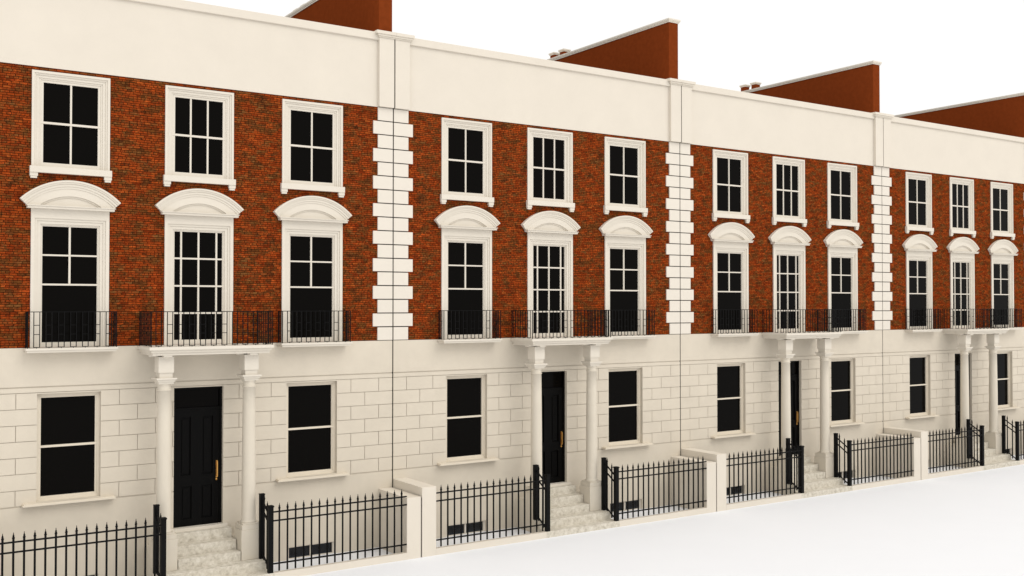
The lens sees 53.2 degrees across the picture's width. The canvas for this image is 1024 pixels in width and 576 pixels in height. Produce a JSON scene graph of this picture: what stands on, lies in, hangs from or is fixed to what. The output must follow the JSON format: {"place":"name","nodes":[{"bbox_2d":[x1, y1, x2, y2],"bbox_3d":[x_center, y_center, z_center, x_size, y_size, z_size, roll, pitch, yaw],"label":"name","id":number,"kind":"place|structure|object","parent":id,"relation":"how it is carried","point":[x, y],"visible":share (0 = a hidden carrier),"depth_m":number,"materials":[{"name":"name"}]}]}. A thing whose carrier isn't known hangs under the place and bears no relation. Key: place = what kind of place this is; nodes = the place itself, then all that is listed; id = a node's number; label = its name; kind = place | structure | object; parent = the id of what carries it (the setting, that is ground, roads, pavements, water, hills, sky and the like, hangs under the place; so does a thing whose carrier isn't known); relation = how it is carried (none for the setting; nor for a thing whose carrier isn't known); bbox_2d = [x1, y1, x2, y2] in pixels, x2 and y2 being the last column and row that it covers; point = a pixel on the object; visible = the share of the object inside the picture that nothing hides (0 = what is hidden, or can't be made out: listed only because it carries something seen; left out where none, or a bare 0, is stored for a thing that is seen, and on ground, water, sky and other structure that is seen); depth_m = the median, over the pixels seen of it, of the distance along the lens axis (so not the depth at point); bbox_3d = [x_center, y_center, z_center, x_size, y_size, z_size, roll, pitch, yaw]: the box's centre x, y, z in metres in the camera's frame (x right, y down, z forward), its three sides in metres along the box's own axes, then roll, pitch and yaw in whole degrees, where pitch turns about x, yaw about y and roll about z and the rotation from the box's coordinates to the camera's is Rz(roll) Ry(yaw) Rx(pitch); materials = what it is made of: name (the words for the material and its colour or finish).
{"place":"outdoors","nodes":[
{"label":"outdoors","id":0,"kind":"place"},
{"bbox_2d":[185,0,1023,114],"label":"sky","id":1,"kind":"structure","parent":0,"point":[932,54],"materials":[{"name":"white"}]},
{"bbox_2d":[273,455,1023,575],"bbox_3d":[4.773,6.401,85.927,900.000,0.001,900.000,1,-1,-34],"label":"ground","id":2,"kind":"structure","parent":0,"point":[969,524],"depth_m":21.25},
{"bbox_2d":[0,0,395,575],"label":"terrace house","id":3,"kind":"structure","parent":2,"relation":"on","point":[196,271],"depth_m":18.77,"materials":[{"name":"red brick"}]},
{"bbox_2d":[21,391,115,507],"bbox_3d":[-7.638,2.743,17.633,1.484,1.873,0.332,1,-1,-34],"label":"window","id":4,"kind":"structure","parent":3,"relation":"in","point":[68,424],"depth_m":17.72,"materials":[{"name":"black glass"}]},
{"bbox_2d":[19,180,120,347],"bbox_3d":[-7.634,-0.418,17.682,1.624,2.872,0.266,1,-1,-34],"label":"window","id":5,"kind":"structure","parent":3,"relation":"in","point":[69,255],"depth_m":17.71,"materials":[{"name":"beige paint"}]},
{"bbox_2d":[29,69,111,182],"bbox_3d":[-7.654,-2.786,17.752,1.324,1.844,0.195,1,-1,-34],"label":"window","id":6,"kind":"structure","parent":3,"relation":"in","point":[70,123],"depth_m":17.76,"materials":[{"name":"black glass"}]},
{"bbox_2d":[173,386,221,527],"bbox_3d":[-5.837,3.106,18.946,0.910,2.551,0.134,1,-1,-34],"label":"door","id":7,"kind":"structure","parent":3,"relation":"in","point":[197,499],"depth_m":18.93,"materials":[{"name":"black paint"}]},
{"bbox_2d":[154,189,243,344],"bbox_3d":[-5.784,-0.396,18.914,1.624,2.872,0.266,1,-1,-34],"label":"window","id":8,"kind":"structure","parent":3,"relation":"in","point":[198,223],"depth_m":18.94,"materials":[{"name":"beige paint"}]},
{"bbox_2d":[163,85,235,190],"bbox_3d":[-5.804,-2.765,18.984,1.324,1.844,0.195,1,-1,-34],"label":"window","id":9,"kind":"structure","parent":3,"relation":"in","point":[199,123],"depth_m":19.00,"materials":[{"name":"beige paint"}]},
{"bbox_2d":[288,541,333,559],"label":"window","id":10,"kind":"structure","parent":3,"relation":"in","point":[307,548],"depth_m":20.09,"materials":[{"name":"black glass"}]},
{"bbox_2d":[280,99,344,197],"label":"window","id":11,"kind":"structure","parent":3,"relation":"in","point":[312,132],"depth_m":20.23,"materials":[{"name":"beige paint"}]},
{"bbox_2d":[273,196,351,342],"bbox_3d":[-3.931,-0.375,20.147,1.624,2.872,0.266,1,-1,-34],"label":"window","id":12,"kind":"structure","parent":3,"relation":"in","point":[312,226],"depth_m":20.18,"materials":[{"name":"beige paint"}]},
{"bbox_2d":[276,381,349,481],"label":"window","id":13,"kind":"structure","parent":3,"relation":"in","point":[310,406],"depth_m":20.19,"materials":[{"name":"black glass"}]},
{"bbox_2d":[274,487,420,575],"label":"garden pier","id":14,"kind":"structure","parent":2,"relation":"on","point":[411,525],"depth_m":19.91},
{"bbox_2d":[259,489,406,573],"bbox_3d":[-3.337,4.441,19.269,2.787,1.366,0.533,1,-1,-34],"label":"iron railing","id":15,"kind":"object","parent":14,"relation":"on","point":[268,515],"visible":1,"depth_m":18.82,"materials":[{"name":"black metal"}]},
{"bbox_2d":[393,477,546,556],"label":"garden pier","id":16,"kind":"structure","parent":2,"relation":"on","point":[426,492],"depth_m":20.25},
{"bbox_2d":[436,464,550,545],"bbox_3d":[-0.479,4.474,21.172,2.781,1.366,0.533,1,-1,-34],"label":"iron railing","id":17,"kind":"object","parent":16,"relation":"on","point":[536,481],"visible":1,"depth_m":21.10,"materials":[{"name":"black metal"}]},
{"bbox_2d":[293,3,682,538],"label":"terrace house","id":18,"kind":"structure","parent":2,"relation":"on","point":[536,260],"depth_m":22.99,"materials":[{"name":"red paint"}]},
{"bbox_2d":[446,520,484,536],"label":"window","id":19,"kind":"structure","parent":18,"relation":"in","point":[477,524],"depth_m":22.05,"materials":[{"name":"black glass"}]},
{"bbox_2d":[440,117,493,206],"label":"window","id":20,"kind":"structure","parent":18,"relation":"in","point":[466,146],"depth_m":22.20,"materials":[{"name":"beige paint"}]},
{"bbox_2d":[434,206,499,338],"bbox_3d":[-0.976,-0.341,22.116,1.624,2.872,0.266,1,-1,-34],"label":"window","id":21,"kind":"structure","parent":18,"relation":"in","point":[466,231],"depth_m":22.16,"materials":[{"name":"beige paint"}]},
{"bbox_2d":[437,374,499,465],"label":"window","id":22,"kind":"structure","parent":18,"relation":"in","point":[465,394],"depth_m":22.17,"materials":[{"name":"black glass"}]},
{"bbox_2d":[526,128,574,211],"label":"window","id":23,"kind":"structure","parent":18,"relation":"in","point":[549,152],"depth_m":23.45,"materials":[{"name":"beige paint"}]},
{"bbox_2d":[521,211,580,336],"bbox_3d":[0.874,-0.320,23.348,1.624,2.872,0.266,1,-1,-34],"label":"window","id":24,"kind":"structure","parent":18,"relation":"in","point":[549,233],"depth_m":23.39,"materials":[{"name":"beige paint"}]},
{"bbox_2d":[541,371,564,483],"bbox_3d":[0.821,3.182,23.379,0.910,2.551,0.134,1,-1,-34],"label":"door","id":25,"kind":"structure","parent":18,"relation":"in","point":[553,383],"depth_m":23.46,"materials":[{"name":"black paint"}]},
{"bbox_2d":[603,137,647,216],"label":"window","id":26,"kind":"structure","parent":18,"relation":"in","point":[624,159],"depth_m":24.68,"materials":[{"name":"beige paint"}]},
{"bbox_2d":[610,499,640,512],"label":"window","id":27,"kind":"structure","parent":18,"relation":"in","point":[635,501],"depth_m":24.60,"materials":[{"name":"black glass"}]},
{"bbox_2d":[599,216,652,335],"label":"window","id":28,"kind":"structure","parent":18,"relation":"in","point":[625,237],"depth_m":24.64,"materials":[{"name":"beige paint"}]},
{"bbox_2d":[602,368,653,449],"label":"window","id":29,"kind":"structure","parent":18,"relation":"in","point":[624,383],"depth_m":24.65,"materials":[{"name":"black glass"}]},
{"bbox_2d":[619,456,715,526],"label":"garden pier","id":30,"kind":"structure","parent":2,"relation":"on","point":[710,487],"depth_m":24.40,"materials":[{"name":"beige stone"}]},
{"bbox_2d":[601,457,706,520],"bbox_3d":[3.321,4.517,23.703,2.787,1.366,0.533,1,-1,-34],"label":"iron railing","id":31,"kind":"object","parent":30,"relation":"on","point":[604,482],"visible":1,"depth_m":23.17,"materials":[{"name":"black metal"}]},
{"bbox_2d":[549,48,884,497],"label":"terrace house","id":32,"kind":"structure","parent":2,"relation":"on","point":[780,187],"depth_m":27.49,"materials":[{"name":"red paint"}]},
{"bbox_2d":[712,149,749,222],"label":"window","id":33,"kind":"structure","parent":32,"relation":"in","point":[730,168],"depth_m":26.64,"materials":[{"name":"beige paint"}]},
{"bbox_2d":[708,222,754,333],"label":"window","id":34,"kind":"structure","parent":32,"relation":"in","point":[730,240],"depth_m":26.59,"materials":[{"name":"beige paint"}]},
{"bbox_2d":[711,363,755,438],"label":"window","id":35,"kind":"structure","parent":32,"relation":"in","point":[729,376],"depth_m":26.63,"materials":[{"name":"black glass"}]},
{"bbox_2d":[726,485,741,495],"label":"window","id":36,"kind":"structure","parent":32,"relation":"in","point":[740,486],"depth_m":26.58,"materials":[{"name":"black glass"}]},
{"bbox_2d":[778,361,799,455],"bbox_3d":[7.480,3.259,27.813,0.910,2.551,0.134,1,-1,-34],"label":"door","id":37,"kind":"structure","parent":32,"relation":"in","point":[794,365],"depth_m":27.95,"materials":[{"name":"black paint"}]},
{"bbox_2d":[772,156,806,226],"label":"window","id":38,"kind":"structure","parent":32,"relation":"in","point":[788,174],"depth_m":27.90,"materials":[{"name":"beige paint"}]},
{"bbox_2d":[768,226,810,331],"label":"window","id":39,"kind":"structure","parent":32,"relation":"in","point":[789,243],"depth_m":27.84,"materials":[{"name":"beige paint"}]},
{"bbox_2d":[827,163,858,229],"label":"window","id":40,"kind":"structure","parent":32,"relation":"in","point":[841,178],"depth_m":29.12,"materials":[{"name":"beige paint"}]},
{"bbox_2d":[823,229,862,330],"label":"window","id":41,"kind":"structure","parent":32,"relation":"in","point":[842,245],"depth_m":29.09,"materials":[{"name":"beige paint"}]},
{"bbox_2d":[838,470,853,478],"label":"window","id":42,"kind":"structure","parent":32,"relation":"in","point":[842,472],"depth_m":29.02,"materials":[{"name":"beige paint"}]},
{"bbox_2d":[830,358,864,426],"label":"window","id":43,"kind":"structure","parent":32,"relation":"in","point":[841,369],"depth_m":29.10,"materials":[{"name":"black glass"}]},
{"bbox_2d":[681,448,801,511],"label":"garden pier","id":44,"kind":"structure","parent":2,"relation":"on","point":[718,458],"depth_m":24.72,"materials":[{"name":"beige stone"}]},
{"bbox_2d":[726,438,804,502],"bbox_3d":[6.179,4.550,25.606,2.781,1.366,0.533,1,-1,-34],"label":"iron railing","id":45,"kind":"object","parent":44,"relation":"on","point":[799,485],"visible":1,"depth_m":25.63,"materials":[{"name":"black metal"}]},
{"bbox_2d":[739,82,1023,469],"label":"terrace house","id":46,"kind":"structure","parent":2,"relation":"on","point":[952,185],"depth_m":31.86,"materials":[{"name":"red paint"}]},
{"bbox_2d":[905,172,933,234],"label":"window","id":47,"kind":"structure","parent":46,"relation":"in","point":[918,186],"depth_m":31.09,"materials":[{"name":"beige paint"}]},
{"bbox_2d":[902,234,937,328],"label":"window","id":48,"kind":"structure","parent":46,"relation":"in","point":[919,248],"depth_m":31.03,"materials":[{"name":"beige paint"}]},
{"bbox_2d":[905,355,939,418],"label":"window","id":49,"kind":"structure","parent":46,"relation":"in","point":[918,400],"depth_m":31.08,"materials":[{"name":"black glass"}]},
{"bbox_2d":[954,353,969,434],"bbox_3d":[14.129,3.335,32.260,0.910,2.551,0.102,1,-1,-34],"label":"door","id":50,"kind":"structure","parent":46,"relation":"in","point":[957,356],"depth_m":32.17,"materials":[{"name":"black paint"}]},
{"bbox_2d":[949,177,975,237],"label":"window","id":51,"kind":"structure","parent":46,"relation":"in","point":[961,191],"depth_m":32.35,"materials":[{"name":"beige paint"}]},
{"bbox_2d":[947,237,978,327],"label":"window","id":52,"kind":"structure","parent":46,"relation":"in","point":[962,250],"depth_m":32.28,"materials":[{"name":"beige paint"}]},
{"bbox_2d":[990,182,1014,239],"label":"window","id":53,"kind":"structure","parent":46,"relation":"in","point":[1001,194],"depth_m":33.55,"materials":[{"name":"beige paint"}]},
{"bbox_2d":[988,240,1017,326],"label":"window","id":54,"kind":"structure","parent":46,"relation":"in","point":[1002,252],"depth_m":33.53,"materials":[{"name":"beige paint"}]},
{"bbox_2d":[997,351,1020,409],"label":"window","id":55,"kind":"structure","parent":46,"relation":"in","point":[1003,358],"depth_m":33.61,"materials":[{"name":"black glass"}]},
{"bbox_2d":[852,433,920,490],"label":"garden pier","id":56,"kind":"structure","parent":2,"relation":"on","point":[916,459],"depth_m":28.89,"materials":[{"name":"beige stone"}]},
{"bbox_2d":[833,433,913,485],"bbox_3d":[9.980,4.594,28.137,2.787,1.366,0.533,1,-1,-34],"label":"iron railing","id":57,"kind":"object","parent":56,"relation":"on","point":[849,461],"visible":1,"depth_m":27.59,"materials":[{"name":"black metal"}]},
{"bbox_2d":[884,427,982,479],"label":"garden pier","id":58,"kind":"structure","parent":2,"relation":"on","point":[923,436],"depth_m":29.20,"materials":[{"name":"beige stone"}]},
{"bbox_2d":[928,419,984,472],"bbox_3d":[12.838,4.626,30.040,2.781,1.366,0.533,1,-1,-34],"label":"iron railing","id":59,"kind":"object","parent":58,"relation":"on","point":[969,435],"visible":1,"depth_m":30.00,"materials":[{"name":"black metal"}]},
{"bbox_3d":[16.618,4.903,32.989,2.989,1.197,1.241,1,-1,-34],"label":"garden pier","id":60,"kind":"object","parent":2,"relation":"on","visible":0},
{"bbox_2d":[1001,415,1023,460],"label":"iron railing","id":61,"kind":"object","parent":60,"relation":"on","point":[1018,453],"visible":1,"depth_m":31.76,"materials":[{"name":"black metal"}]},
{"bbox_3d":[-7.516,4.541,16.920,2.990,1.368,1.241,1,-1,-34],"label":"garden pier","id":62,"kind":"object","parent":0,"visible":0},
{"bbox_2d":[0,504,166,575],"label":"iron railing","id":63,"kind":"object","parent":62,"relation":"on","point":[159,561],"visible":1,"depth_m":16.77,"materials":[{"name":"black metal"}]}
]}

